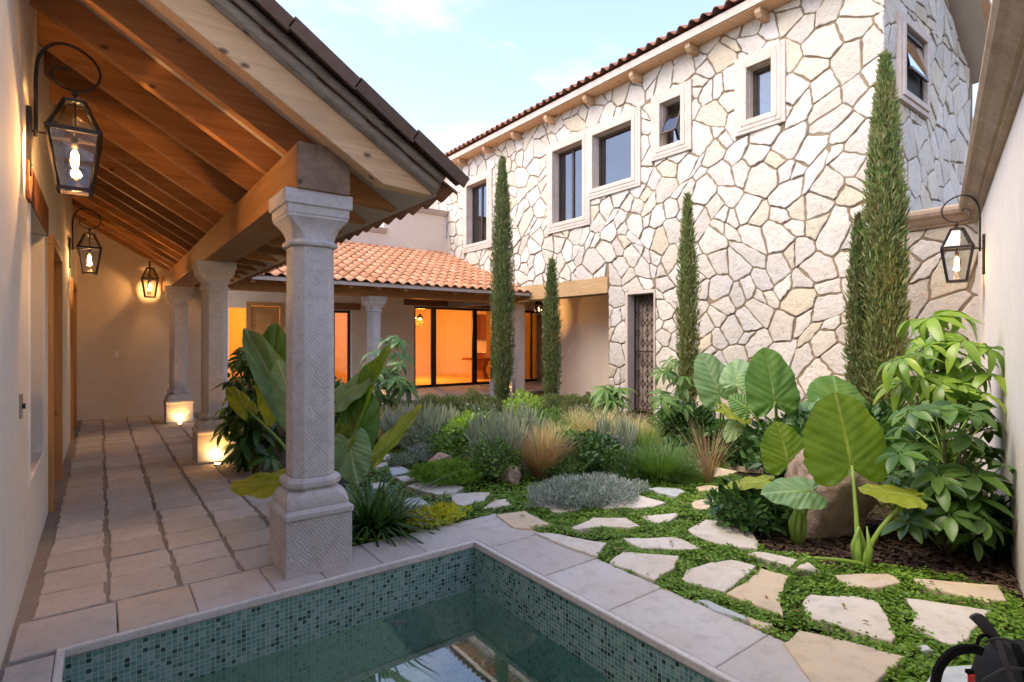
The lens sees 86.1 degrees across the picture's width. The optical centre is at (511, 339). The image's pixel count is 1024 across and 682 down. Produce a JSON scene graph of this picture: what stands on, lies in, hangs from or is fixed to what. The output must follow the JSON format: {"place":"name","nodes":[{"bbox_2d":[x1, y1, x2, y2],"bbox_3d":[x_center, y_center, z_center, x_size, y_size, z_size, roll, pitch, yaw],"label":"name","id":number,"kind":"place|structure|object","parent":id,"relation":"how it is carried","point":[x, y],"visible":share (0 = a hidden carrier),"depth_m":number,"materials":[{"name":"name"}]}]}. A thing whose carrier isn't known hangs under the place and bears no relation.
{"place":"outdoors","nodes":[
{"label":"outdoors","id":0,"kind":"place"},
{"bbox_2d":[0,381,543,681],"bbox_3d":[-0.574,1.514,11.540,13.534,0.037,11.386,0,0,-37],"label":"arcade floor","id":1,"kind":"structure","parent":0,"point":[191,531],"depth_m":4.59,"materials":[{"name":"stone"}]},
{"bbox_2d":[163,286,193,423],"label":"stone column","id":2,"kind":"structure","parent":1,"relation":"on","point":[178,400],"depth_m":9.86,"materials":[{"name":"stone"}]},
{"bbox_2d":[192,260,236,464],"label":"stone column","id":3,"kind":"structure","parent":1,"relation":"on","point":[214,278],"depth_m":6.70,"materials":[{"name":"stone"}]},
{"bbox_2d":[268,186,353,579],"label":"stone column","id":4,"kind":"structure","parent":1,"relation":"on","point":[311,506],"depth_m":3.57,"materials":[{"name":"stone"}]},
{"bbox_2d":[29,0,469,291],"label":"arcade roof","id":5,"kind":"structure","parent":4,"relation":"on","point":[221,123],"depth_m":3.93,"materials":[{"name":"brown wood"}]},
{"bbox_2d":[2,514,809,681],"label":"swimming pool","id":6,"kind":"structure","parent":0,"point":[612,623],"depth_m":3.14,"materials":[{"name":"stone"}]},
{"bbox_2d":[186,588,613,681],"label":"water","id":7,"kind":"structure","parent":6,"relation":"in","point":[473,635],"depth_m":3.22,"materials":[{"name":"teal liquid"}]},
{"bbox_2d":[117,392,1023,681],"bbox_3d":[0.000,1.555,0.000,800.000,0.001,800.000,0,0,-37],"label":"ground","id":8,"kind":"structure","parent":0,"point":[473,488],"depth_m":4.68,"materials":[{"name":"soil"}]},
{"bbox_2d":[0,0,76,668],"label":"house side wall","id":9,"kind":"structure","parent":8,"relation":"on","point":[38,354],"depth_m":3.47,"materials":[{"name":"paint"}]},
{"bbox_2d":[26,42,102,196],"bbox_3d":[-2.842,-1.415,3.494,0.377,0.946,0.288,0,0,-37],"label":"wall lantern","id":10,"kind":"object","parent":9,"relation":"attached to","point":[51,124],"depth_m":3.48,"materials":[{"name":"metal"}]},
{"bbox_2d":[69,208,101,274],"bbox_3d":[-6.122,-1.415,7.872,0.377,0.946,0.288,0,0,-37],"label":"wall lantern","id":11,"kind":"object","parent":9,"relation":"attached to","point":[98,248],"depth_m":7.86,"materials":[{"name":"metal"}]},
{"bbox_2d":[76,219,200,420],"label":"arcade end wall","id":12,"kind":"structure","parent":8,"relation":"on","point":[123,330],"depth_m":10.61,"materials":[{"name":"paint"}]},
{"bbox_2d":[141,261,158,297],"bbox_3d":[-7.072,-1.286,10.707,0.288,0.947,0.377,0,0,-37],"label":"wall lantern","id":13,"kind":"object","parent":12,"relation":"attached to","point":[148,278],"depth_m":10.66,"materials":[{"name":"metal"}]},
{"bbox_2d":[228,347,253,415],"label":"leafy shrub","id":14,"kind":"object","parent":8,"relation":"on","point":[236,365],"visible":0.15,"depth_m":7.23,"materials":[{"name":"green plant"}]},
{"bbox_2d":[208,353,285,474],"bbox_3d":[-2.960,0.875,6.285,0.904,1.474,1.340,0,0,-37],"label":"leafy shrub","id":15,"kind":"object","parent":8,"relation":"on","point":[252,448],"visible":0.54,"depth_m":6.01,"materials":[{"name":"green plant"}]},
{"bbox_2d":[225,323,421,498],"bbox_3d":[-1.997,0.686,4.722,2.190,1.694,1.061,0,0,18],"label":"giant taro","id":16,"kind":"object","parent":8,"relation":"on","point":[357,452],"visible":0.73,"depth_m":4.71,"materials":[{"name":"green plant"}]},
{"bbox_2d":[361,296,386,403],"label":"stone column","id":17,"kind":"structure","parent":8,"relation":"on","point":[373,305],"depth_m":12.10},
{"bbox_2d":[227,207,536,389],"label":"back house","id":18,"kind":"structure","parent":8,"relation":"on","point":[441,338],"depth_m":16.75,"materials":[{"name":"paint"}]},
{"bbox_2d":[251,306,279,387],"bbox_3d":[-6.389,0.317,14.215,0.690,2.345,0.075,0,0,-37],"label":"door leaf","id":19,"kind":"structure","parent":18,"relation":"in","point":[262,317],"depth_m":14.15,"materials":[{"name":"brown wood"}]},
{"bbox_2d":[357,335,419,413],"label":"umbrella shrub","id":20,"kind":"object","parent":8,"relation":"on","point":[387,381],"visible":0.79,"depth_m":8.77,"materials":[{"name":"green plant"}]},
{"bbox_2d":[378,400,419,449],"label":"lavender bush","id":21,"kind":"object","parent":8,"relation":"on","point":[383,427],"visible":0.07,"depth_m":7.51,"materials":[{"name":"green plant"}]},
{"bbox_2d":[387,397,447,453],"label":"lavender bush","id":22,"kind":"object","parent":8,"relation":"on","point":[410,434],"visible":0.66,"depth_m":6.97,"materials":[{"name":"green plant"}]},
{"bbox_2d":[404,442,436,462],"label":"border herb","id":23,"kind":"object","parent":8,"relation":"on","point":[418,451],"visible":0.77,"depth_m":6.67,"materials":[{"name":"plant"}]},
{"bbox_2d":[406,481,463,499],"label":"flagstone","id":24,"kind":"object","parent":8,"relation":"on","point":[432,490],"visible":0.8,"depth_m":5.41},
{"bbox_2d":[431,409,494,455],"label":"leafy bush","id":25,"kind":"object","parent":8,"relation":"on","point":[463,422],"visible":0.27,"depth_m":6.94,"materials":[{"name":"green plant"}]},
{"bbox_2d":[451,492,490,509],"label":"flagstone","id":26,"kind":"object","parent":8,"relation":"on","point":[462,499],"visible":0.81,"depth_m":5.11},
{"bbox_2d":[457,386,484,410],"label":"round shrub","id":27,"kind":"object","parent":8,"relation":"on","point":[469,394],"visible":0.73,"depth_m":10.55,"materials":[{"name":"green plant"}]},
{"bbox_2d":[466,435,522,483],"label":"leafy bush","id":28,"kind":"object","parent":8,"relation":"on","point":[489,471],"visible":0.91,"depth_m":5.73,"materials":[{"name":"green plant"}]},
{"bbox_2d":[461,401,528,472],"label":"lavender bush","id":29,"kind":"object","parent":8,"relation":"on","point":[508,424],"visible":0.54,"depth_m":5.99,"materials":[{"name":"green plant"}]},
{"bbox_2d":[489,303,511,396],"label":"stone column","id":30,"kind":"structure","parent":8,"relation":"on","point":[491,388],"depth_m":14.26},
{"bbox_2d":[228,241,530,303],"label":"veranda roof","id":31,"kind":"structure","parent":30,"relation":"on","point":[362,269],"depth_m":12.98,"materials":[{"name":"tile"}]},
{"bbox_2d":[501,465,521,487],"bbox_3d":[-0.007,1.456,5.823,0.194,0.261,0.280,0,0,-13],"label":"boulder","id":32,"kind":"object","parent":8,"relation":"on","point":[512,476],"visible":0.62,"depth_m":5.71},
{"bbox_2d":[491,399,546,446],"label":"lavender bush","id":33,"kind":"object","parent":8,"relation":"on","point":[528,413],"visible":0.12,"depth_m":6.91,"materials":[{"name":"green plant"}]},
{"bbox_2d":[502,386,543,417],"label":"leafy bush","id":34,"kind":"object","parent":8,"relation":"on","point":[534,401],"visible":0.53,"depth_m":9.31,"materials":[{"name":"green plant"}]},
{"bbox_2d":[496,511,550,532],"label":"flagstone","id":35,"kind":"object","parent":8,"relation":"on","point":[516,520],"visible":0.81,"depth_m":4.49,"materials":[{"name":"beige stone"}]},
{"bbox_2d":[391,400,679,477],"bbox_3d":[0.233,1.386,8.703,4.400,0.406,6.088,0,0,-14],"label":"bed foliage","id":36,"kind":"object","parent":8,"relation":"on","point":[553,426],"visible":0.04,"depth_m":9.17,"materials":[{"name":"green plant"}]},
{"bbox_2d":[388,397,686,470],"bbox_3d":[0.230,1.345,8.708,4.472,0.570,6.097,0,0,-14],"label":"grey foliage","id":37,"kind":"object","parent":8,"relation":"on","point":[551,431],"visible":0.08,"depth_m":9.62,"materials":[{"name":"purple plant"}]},
{"bbox_2d":[521,406,577,430],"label":"leafy bush","id":38,"kind":"object","parent":8,"relation":"on","point":[551,412],"visible":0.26,"depth_m":8.41,"materials":[{"name":"green plant"}]},
{"bbox_2d":[541,257,563,406],"bbox_3d":[0.780,-0.045,10.798,0.486,3.191,0.478,0,0,-37],"label":"cypress tree","id":39,"kind":"object","parent":8,"relation":"on","point":[550,335],"visible":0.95,"depth_m":10.72,"materials":[{"name":"green plant"}]},
{"bbox_2d":[542,452,587,477],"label":"border herb","id":40,"kind":"object","parent":8,"relation":"on","point":[569,469],"visible":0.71,"depth_m":5.84,"materials":[{"name":"green plant"}]},
{"bbox_2d":[534,533,606,558],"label":"flagstone","id":41,"kind":"object","parent":8,"relation":"on","point":[587,547],"visible":0.75,"depth_m":3.97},
{"bbox_2d":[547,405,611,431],"bbox_3d":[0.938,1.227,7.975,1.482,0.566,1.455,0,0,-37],"label":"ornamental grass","id":42,"kind":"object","parent":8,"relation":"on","point":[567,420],"depth_m":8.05,"materials":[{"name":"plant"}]},
{"bbox_2d":[571,518,639,536],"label":"flagstone","id":43,"kind":"object","parent":8,"relation":"on","point":[617,523],"visible":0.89,"depth_m":4.37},
{"bbox_2d":[588,384,636,415],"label":"leafy shrub","id":44,"kind":"object","parent":8,"relation":"on","point":[611,396],"visible":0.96,"depth_m":9.08,"materials":[{"name":"green plant"}]},
{"bbox_2d":[597,495,665,514],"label":"flagstone","id":45,"kind":"object","parent":8,"relation":"on","point":[642,502],"visible":0.52,"depth_m":4.91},
{"bbox_2d":[609,552,678,583],"bbox_3d":[0.896,1.512,3.684,0.391,0.059,0.448,0,0,44],"label":"flagstone","id":46,"kind":"object","parent":8,"relation":"on","point":[642,565],"visible":0.88,"depth_m":3.63,"materials":[{"name":"stone"}]},
{"bbox_2d":[623,537,699,556],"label":"flagstone","id":47,"kind":"object","parent":8,"relation":"on","point":[662,543],"visible":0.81,"depth_m":3.99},
{"bbox_2d":[648,356,695,422],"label":"umbrella shrub","id":48,"kind":"object","parent":8,"relation":"on","point":[664,400],"visible":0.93,"depth_m":7.18,"materials":[{"name":"green plant"}]},
{"bbox_2d":[344,445,1023,681],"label":"ground cover","id":49,"kind":"object","parent":8,"relation":"on","point":[903,629],"visible":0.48,"depth_m":3.51,"materials":[{"name":"green plant"}]},
{"bbox_2d":[266,469,462,551],"bbox_3d":[-1.130,1.288,4.382,1.660,0.445,1.454,0,0,-20],"label":"strap leaf clump","id":50,"kind":"object","parent":49,"relation":"on","point":[378,523],"visible":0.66,"depth_m":4.23,"materials":[{"name":"plant"}]},
{"bbox_2d":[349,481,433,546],"bbox_3d":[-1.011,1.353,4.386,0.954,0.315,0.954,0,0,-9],"label":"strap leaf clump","id":51,"kind":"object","parent":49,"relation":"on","point":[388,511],"visible":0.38,"depth_m":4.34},
{"bbox_2d":[391,499,471,532],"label":"yellow foliage","id":52,"kind":"object","parent":49,"relation":"on","point":[445,511],"visible":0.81,"depth_m":4.43,"materials":[{"name":"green plant"}]},
{"bbox_2d":[404,456,493,487],"bbox_3d":[-0.620,1.404,5.824,0.991,0.268,0.869,0,0,-37],"label":"moss mound","id":53,"kind":"object","parent":49,"relation":"on","point":[423,473],"visible":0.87,"depth_m":5.63,"materials":[{"name":"green plant"}]},
{"bbox_2d":[507,419,584,478],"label":"ornamental grass","id":54,"kind":"object","parent":49,"relation":"on","point":[540,463],"depth_m":5.88,"materials":[{"name":"plant"}]},
{"bbox_2d":[524,470,651,511],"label":"silver mat plant","id":55,"kind":"object","parent":49,"relation":"on","point":[560,495],"visible":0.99,"depth_m":5.06,"materials":[{"name":"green plant"}]},
{"bbox_2d":[560,428,623,474],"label":"leafy bush","id":56,"kind":"object","parent":49,"relation":"on","point":[593,461],"visible":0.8,"depth_m":6.05,"materials":[{"name":"green plant"}]},
{"bbox_2d":[599,450,649,481],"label":"border herb","id":57,"kind":"object","parent":49,"relation":"on","point":[621,470],"visible":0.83,"depth_m":5.80,"materials":[{"name":"green plant"}]},
{"bbox_2d":[613,417,674,452],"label":"rosemary bush","id":58,"kind":"object","parent":49,"relation":"on","point":[643,436],"visible":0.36,"depth_m":6.65,"materials":[{"name":"green plant"}]},
{"bbox_2d":[614,434,709,486],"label":"ornamental grass","id":59,"kind":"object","parent":49,"relation":"on","point":[660,468],"depth_m":5.76,"materials":[{"name":"green plant"}]},
{"bbox_2d":[930,613,1023,681],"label":"backpack","id":60,"kind":"object","parent":49,"relation":"on","point":[997,658],"visible":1,"depth_m":1.94,"materials":[{"name":"black fabric"}]},
{"bbox_2d":[647,400,724,446],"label":"leafy bush","id":61,"kind":"object","parent":8,"relation":"on","point":[708,417],"visible":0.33,"depth_m":7.42,"materials":[{"name":"green plant"}]},
{"bbox_2d":[672,191,702,418],"bbox_3d":[2.844,-0.430,8.880,0.463,3.961,0.487,0,0,-37],"label":"cypress tree","id":62,"kind":"object","parent":8,"relation":"on","point":[688,282],"visible":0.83,"depth_m":8.80,"materials":[{"name":"green plant"}]},
{"bbox_2d":[359,405,1023,610],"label":"bark mulch","id":63,"kind":"object","parent":8,"relation":"on","point":[927,553],"visible":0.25,"depth_m":3.87,"materials":[{"name":"wood"}]},
{"bbox_2d":[383,451,419,467],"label":"border herb","id":64,"kind":"object","parent":63,"relation":"on","point":[399,459],"visible":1,"depth_m":6.45,"materials":[{"name":"green plant"}]},
{"bbox_2d":[423,424,481,460],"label":"leafy bush","id":65,"kind":"object","parent":63,"relation":"on","point":[440,444],"visible":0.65,"depth_m":6.59,"materials":[{"name":"green plant"}]},
{"bbox_2d":[489,154,517,410],"bbox_3d":[-0.203,-1.126,11.271,0.612,5.352,0.607,0,0,-37],"label":"cypress tree","id":66,"kind":"object","parent":63,"relation":"on","point":[502,286],"visible":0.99,"depth_m":11.17,"materials":[{"name":"green plant"}]},
{"bbox_2d":[553,402,641,455],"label":"ornamental grass","id":67,"kind":"object","parent":63,"relation":"on","point":[588,425],"depth_m":7.57,"materials":[{"name":"plant"}]},
{"bbox_2d":[589,413,638,457],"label":"lavender bush","id":68,"kind":"object","parent":63,"relation":"on","point":[621,427],"visible":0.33,"depth_m":6.45,"materials":[{"name":"plant"}]},
{"bbox_2d":[703,472,798,538],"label":"fern","id":69,"kind":"object","parent":63,"relation":"on","point":[731,504],"visible":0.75,"depth_m":4.22,"materials":[{"name":"green plant"}]},
{"bbox_2d":[724,475,827,544],"bbox_3d":[1.980,1.280,4.145,0.397,0.506,0.698,0,0,-37],"label":"giant taro","id":70,"kind":"object","parent":63,"relation":"on","point":[796,493],"visible":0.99,"depth_m":4.06,"materials":[{"name":"green plant"}]},
{"bbox_2d":[791,392,927,572],"bbox_3d":[2.228,0.955,3.679,0.940,1.167,0.478,0,0,1],"label":"giant taro","id":71,"kind":"object","parent":63,"relation":"on","point":[843,437],"visible":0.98,"depth_m":3.80,"materials":[{"name":"green plant"}]},
{"bbox_2d":[872,310,1006,463],"bbox_3d":[3.452,0.651,4.403,0.936,1.800,0.933,0,0,-37],"label":"umbrella shrub","id":72,"kind":"object","parent":63,"relation":"on","point":[954,371],"visible":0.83,"depth_m":4.34,"materials":[{"name":"green plant"}]},
{"bbox_2d":[874,389,1016,561],"bbox_3d":[3.176,0.957,4.033,0.878,1.192,1.668,0,0,39],"label":"glossy shrub","id":73,"kind":"object","parent":63,"relation":"on","point":[951,492],"visible":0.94,"depth_m":3.64,"materials":[{"name":"green plant"}]},
{"bbox_2d":[912,494,1012,559],"bbox_3d":[3.404,1.331,4.051,0.876,0.498,0.853,0,0,-37],"label":"shrub","id":74,"kind":"object","parent":63,"relation":"on","point":[1001,518],"visible":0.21,"depth_m":3.83,"materials":[{"name":"green plant"}]},
{"bbox_2d":[429,0,990,428],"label":"stone building","id":75,"kind":"structure","parent":8,"relation":"on","point":[745,123],"depth_m":9.79,"materials":[{"name":"white stone"}]},
{"bbox_2d":[463,169,492,253],"bbox_3d":[-0.946,-3.695,16.053,0.263,2.200,1.520,0,0,-37],"label":"window frame","id":76,"kind":"structure","parent":75,"relation":"in","point":[480,194],"depth_m":16.21,"materials":[{"name":"stone"}]},
{"bbox_2d":[547,127,590,234],"bbox_3d":[1.381,-3.670,12.949,0.263,2.190,1.480,0,0,-37],"label":"window frame","id":77,"kind":"structure","parent":75,"relation":"in","point":[572,204],"depth_m":13.07,"materials":[{"name":"stone"}]},
{"bbox_2d":[587,106,641,199],"bbox_3d":[2.217,-3.940,11.832,0.263,1.630,1.570,0,0,-37],"label":"window frame","id":78,"kind":"structure","parent":75,"relation":"in","point":[618,161],"depth_m":11.86,"materials":[{"name":"stone"}]},
{"bbox_2d":[625,289,655,413],"bbox_3d":[2.740,0.250,11.299,0.385,2.500,0.800,0,0,-37],"label":"door","id":79,"kind":"structure","parent":75,"relation":"attached to","point":[640,337],"depth_m":11.46,"materials":[{"name":"metal"}]},
{"bbox_2d":[638,294,653,411],"bbox_3d":[2.886,0.250,11.408,0.020,2.500,0.800,0,0,-37],"label":"door panel","id":80,"kind":"structure","parent":79,"relation":"in","point":[651,309],"depth_m":11.51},
{"bbox_2d":[651,79,692,161],"bbox_3d":[3.148,-4.185,10.630,0.415,1.300,0.930,0,0,-37],"label":"window frame","id":81,"kind":"structure","parent":75,"relation":"in","point":[671,122],"depth_m":10.60,"materials":[{"name":"stone"}]},
{"bbox_2d":[734,38,786,137],"bbox_3d":[4.233,-4.160,9.225,0.363,1.330,0.880,0,0,-37],"label":"window frame","id":82,"kind":"structure","parent":75,"relation":"in","point":[767,80],"depth_m":9.25,"materials":[{"name":"stone"}]},
{"bbox_2d":[895,9,929,119],"bbox_3d":[6.119,-4.145,8.327,1.230,1.300,0.150,0,0,-37],"label":"side window","id":83,"kind":"structure","parent":75,"relation":"attached to","point":[912,55],"depth_m":8.27,"materials":[{"name":"stone"}]},
{"bbox_2d":[661,418,761,458],"bbox_3d":[2.726,1.311,7.276,1.748,0.512,1.288,0,0,-37],"label":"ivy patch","id":84,"kind":"object","parent":8,"relation":"on","point":[707,430],"visible":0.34,"depth_m":6.94,"materials":[{"name":"green plant"}]},
{"bbox_2d":[681,560,755,599],"bbox_3d":[1.308,1.511,3.499,0.550,0.063,0.311,0,0,-44],"label":"flagstone","id":85,"kind":"object","parent":8,"relation":"on","point":[723,576],"visible":0.87,"depth_m":3.44,"materials":[{"name":"stone"}]},
{"bbox_2d":[696,600,748,625],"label":"flagstone","id":86,"kind":"object","parent":8,"relation":"on","point":[714,607],"visible":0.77,"depth_m":3.00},
{"bbox_2d":[693,352,752,442],"bbox_3d":[2.709,0.842,6.705,0.658,1.383,1.415,0,0,32],"label":"giant taro","id":87,"kind":"object","parent":8,"relation":"on","point":[708,369],"visible":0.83,"depth_m":6.30,"materials":[{"name":"green plant"}]},
{"bbox_2d":[688,520,758,552],"bbox_3d":[1.607,1.511,4.221,0.481,0.061,0.579,0,0,13],"label":"flagstone","id":88,"kind":"object","parent":8,"relation":"on","point":[709,531],"visible":0.74,"depth_m":4.14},
{"bbox_2d":[709,428,761,469],"bbox_3d":[2.967,1.335,6.727,1.337,0.462,1.026,0,0,-37],"label":"ivy patch","id":89,"kind":"object","parent":8,"relation":"on","point":[742,439],"visible":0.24,"depth_m":6.45,"materials":[{"name":"green plant"}]},
{"bbox_2d":[726,568,788,622],"bbox_3d":[1.537,1.511,3.250,0.539,0.062,0.334,0,0,-43],"label":"flagstone","id":90,"kind":"object","parent":8,"relation":"on","point":[758,586],"visible":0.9,"depth_m":3.22,"materials":[{"name":"beige stone"}]},
{"bbox_2d":[719,347,820,475],"bbox_3d":[2.641,0.806,5.693,1.030,1.454,0.615,0,0,39],"label":"giant taro","id":91,"kind":"object","parent":8,"relation":"on","point":[764,381],"visible":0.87,"depth_m":5.56,"materials":[{"name":"green plant"}]},
{"bbox_2d":[739,400,819,478],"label":"leafy bush","id":92,"kind":"object","parent":8,"relation":"on","point":[754,459],"visible":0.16,"depth_m":5.60,"materials":[{"name":"green plant"}]},
{"bbox_2d":[760,421,803,474],"bbox_3d":[2.419,1.119,4.713,0.601,0.828,0.382,0,0,-37],"label":"giant taro","id":93,"kind":"object","parent":8,"relation":"on","point":[781,446],"visible":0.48,"depth_m":4.64,"materials":[{"name":"green plant"}]},
{"bbox_2d":[748,552,819,579],"bbox_3d":[1.829,1.510,3.678,0.147,0.064,0.451,0,0,-43],"label":"flagstone","id":94,"kind":"object","parent":8,"relation":"on","point":[769,558],"visible":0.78,"depth_m":3.67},
{"bbox_2d":[784,448,878,540],"bbox_3d":[2.536,1.273,4.436,0.679,0.940,0.723,0,0,-15],"label":"boulder","id":95,"kind":"object","parent":8,"relation":"on","point":[834,518],"visible":0.33,"depth_m":4.15,"materials":[{"name":"stone"}]},
{"bbox_2d":[806,375,866,406],"bbox_3d":[3.569,0.956,5.853,1.066,1.154,0.483,0,0,-42],"label":"giant taro","id":96,"kind":"object","parent":8,"relation":"on","point":[821,387],"visible":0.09,"depth_m":5.71,"materials":[{"name":"green plant"}]},
{"bbox_2d":[783,631,904,681],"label":"flagstone","id":97,"kind":"object","parent":8,"relation":"on","point":[819,658],"visible":0.91,"depth_m":2.54,"materials":[{"name":"beige stone"}]},
{"bbox_2d":[803,595,895,648],"bbox_3d":[1.825,1.514,3.007,0.405,0.054,0.485,0,0,25],"label":"flagstone","id":98,"kind":"object","parent":8,"relation":"on","point":[852,614],"visible":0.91,"depth_m":2.96,"materials":[{"name":"stone"}]},
{"bbox_2d":[841,210,871,399],"bbox_3d":[4.430,-0.051,6.992,0.428,3.202,0.425,0,0,-37],"label":"cypress tree","id":99,"kind":"object","parent":8,"relation":"on","point":[854,314],"visible":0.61,"depth_m":6.95,"materials":[{"name":"green plant"}]},
{"bbox_2d":[835,573,900,596],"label":"flagstone","id":100,"kind":"object","parent":8,"relation":"on","point":[876,581],"visible":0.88,"depth_m":3.37,"materials":[{"name":"beige stone"}]},
{"bbox_2d":[858,48,913,439],"bbox_3d":[4.607,-1.016,6.778,0.597,5.132,0.590,0,0,-37],"label":"cypress tree","id":101,"kind":"object","parent":8,"relation":"on","point":[885,256],"visible":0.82,"depth_m":6.67,"materials":[{"name":"green plant"}]},
{"bbox_2d":[864,399,953,484],"bbox_3d":[3.598,1.058,5.407,1.237,0.999,1.238,0,0,-37],"label":"leafy bush","id":102,"kind":"object","parent":8,"relation":"on","point":[879,414],"visible":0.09,"depth_m":5.13,"materials":[{"name":"green plant"}]},
{"bbox_2d":[899,204,977,462],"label":"stone wall","id":103,"kind":"structure","parent":8,"relation":"on","point":[931,291],"depth_m":7.16,"materials":[{"name":"stone"}]},
{"bbox_2d":[904,598,989,650],"bbox_3d":[2.287,1.511,2.957,0.586,0.060,0.355,0,0,-37],"label":"flagstone","id":104,"kind":"object","parent":8,"relation":"on","point":[949,624],"visible":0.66,"depth_m":2.89,"materials":[{"name":"stone"}]},
{"bbox_2d":[927,665,971,681],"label":"flagstone","id":105,"kind":"object","parent":8,"relation":"on","point":[954,674],"visible":0.41,"depth_m":2.43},
{"bbox_2d":[913,578,1006,609],"bbox_3d":[2.686,1.511,3.239,0.458,0.060,0.246,0,0,13],"label":"flagstone","id":106,"kind":"object","parent":8,"relation":"on","point":[984,591],"visible":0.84,"depth_m":3.25,"materials":[{"name":"beige stone"}]},
{"bbox_2d":[959,0,1023,597],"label":"garden wall","id":107,"kind":"structure","parent":8,"relation":"on","point":[993,182],"depth_m":3.77,"materials":[{"name":"paint"}]},
{"bbox_2d":[940,194,984,282],"bbox_3d":[4.873,-1.095,5.936,0.377,0.947,0.288,0,0,38],"label":"wall lantern","id":108,"kind":"object","parent":107,"relation":"attached to","point":[971,245],"depth_m":5.92,"materials":[{"name":"metal"}]},
{"bbox_2d":[276,0,991,152],"label":"sky","id":109,"kind":"structure","parent":0,"point":[454,70],"materials":[{"name":"blue"}]},
{"bbox_2d":[666,416,750,483],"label":"ornamental grass","id":110,"kind":"object","parent":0,"point":[706,468],"depth_m":5.69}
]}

